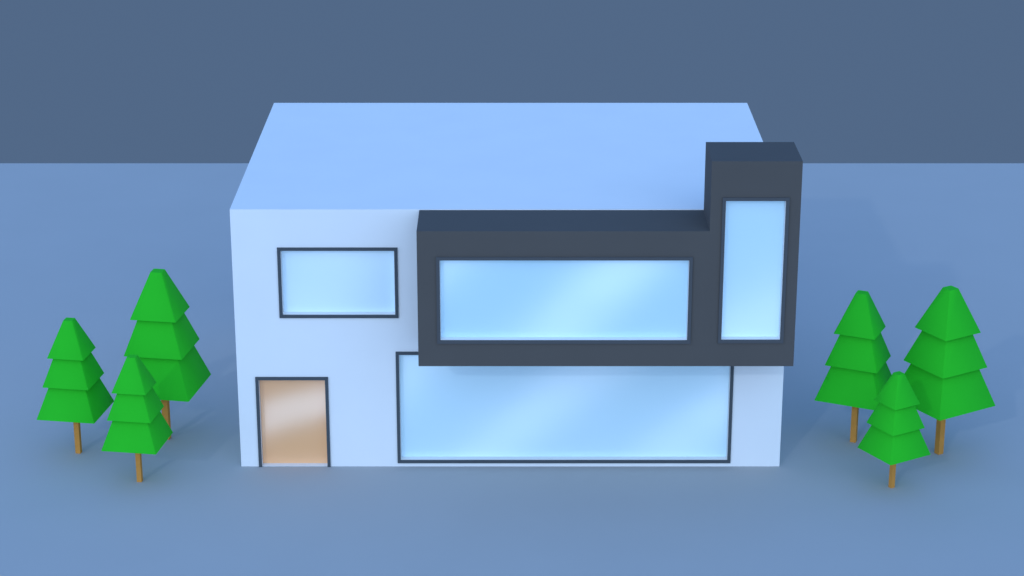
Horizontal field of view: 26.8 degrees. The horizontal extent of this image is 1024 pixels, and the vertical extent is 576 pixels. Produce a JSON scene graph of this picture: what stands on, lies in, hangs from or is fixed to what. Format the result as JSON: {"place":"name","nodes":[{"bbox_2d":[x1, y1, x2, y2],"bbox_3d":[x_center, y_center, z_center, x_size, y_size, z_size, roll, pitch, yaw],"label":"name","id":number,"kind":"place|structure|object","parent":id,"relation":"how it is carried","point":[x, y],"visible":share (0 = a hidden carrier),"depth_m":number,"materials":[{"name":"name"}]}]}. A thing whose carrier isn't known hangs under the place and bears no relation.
{"place":"outdoors","nodes":[
{"label":"outdoors","id":0,"kind":"place"},
{"bbox_2d":[0,163,1023,575],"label":"ground","id":1,"kind":"structure","parent":0,"point":[88,247],"depth_m":54.18,"materials":[{"name":"blue"}]},
{"bbox_2d":[37,317,113,453],"bbox_3d":[-11.114,2.502,54.508,1.524,3.644,1.524,3,20,9],"label":"pine tree","id":2,"kind":"object","parent":1,"relation":"on","point":[77,393],"visible":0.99,"depth_m":53.97,"materials":[{"name":"green plant"}]},
{"bbox_2d":[101,354,172,481],"bbox_3d":[-9.258,3.234,52.897,1.394,3.334,1.394,3,20,8],"label":"pine tree","id":3,"kind":"object","parent":1,"relation":"on","point":[139,426],"visible":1,"depth_m":52.40,"materials":[{"name":"green plant"}]},
{"bbox_2d":[124,269,210,439],"bbox_3d":[-8.983,1.738,55.213,1.931,4.617,1.931,3,20,9],"label":"pine tree","id":4,"kind":"object","parent":1,"relation":"on","point":[164,339],"visible":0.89,"depth_m":54.48,"materials":[{"name":"green plant"}]},
{"bbox_2d":[815,290,890,442],"bbox_3d":[8.868,2.046,55.109,1.718,4.107,1.718,9,21,23],"label":"pine tree","id":5,"kind":"object","parent":1,"relation":"on","point":[858,376],"visible":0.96,"depth_m":54.49,"materials":[{"name":"green plant"}]},
{"bbox_2d":[857,371,930,487],"bbox_3d":[9.385,3.493,52.610,1.270,3.036,1.270,-11,22,-29],"label":"pine tree","id":6,"kind":"object","parent":1,"relation":"on","point":[893,437],"visible":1,"depth_m":52.20,"materials":[{"name":"green plant"}]},
{"bbox_2d":[904,286,994,454],"bbox_3d":[10.943,2.118,54.328,1.878,4.489,1.878,-11,22,-29],"label":"pine tree","id":7,"kind":"object","parent":1,"relation":"on","point":[944,358],"visible":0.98,"depth_m":53.69,"materials":[{"name":"green plant"}]},
{"bbox_2d":[0,0,1023,162],"label":"sky","id":8,"kind":"structure","parent":0,"point":[82,81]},
{"bbox_2d":[230,103,802,466],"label":"modern house","id":9,"kind":"structure","parent":0,"point":[514,284],"depth_m":53.27,"materials":[{"name":"white paint"}]},
{"bbox_2d":[255,377,330,466],"bbox_3d":[-5.487,3.329,53.977,1.810,2.437,0.272,0,19,0],"label":"door","id":10,"kind":"structure","parent":9,"relation":"in","point":[294,410],"depth_m":54.05,"materials":[{"name":"orange wood"}]},
{"bbox_2d":[277,247,398,317],"bbox_3d":[-4.262,-0.160,52.743,2.932,1.824,0.262,0,19,0],"label":"window","id":11,"kind":"structure","parent":9,"relation":"in","point":[317,282],"depth_m":52.83,"materials":[{"name":"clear glass"}]},
{"bbox_2d":[395,352,733,462],"bbox_3d":[1.313,2.964,53.843,8.400,3.007,0.262,0,19,0],"label":"window","id":12,"kind":"structure","parent":9,"relation":"in","point":[446,414],"depth_m":54.00,"materials":[{"name":"blue glass"}]},
{"bbox_2d":[436,257,692,343],"bbox_3d":[1.238,0.263,51.110,6.056,2.181,0.262,0,19,0],"label":"window","id":13,"kind":"structure","parent":9,"relation":"in","point":[481,300],"depth_m":51.20,"materials":[{"name":"blue glass"}]},
{"bbox_2d":[718,197,789,342],"bbox_3d":[5.703,-0.434,50.864,1.565,3.633,0.262,0,19,0],"label":"window","id":14,"kind":"structure","parent":9,"relation":"in","point":[754,246],"depth_m":50.93,"materials":[{"name":"blue glass"}]}
]}

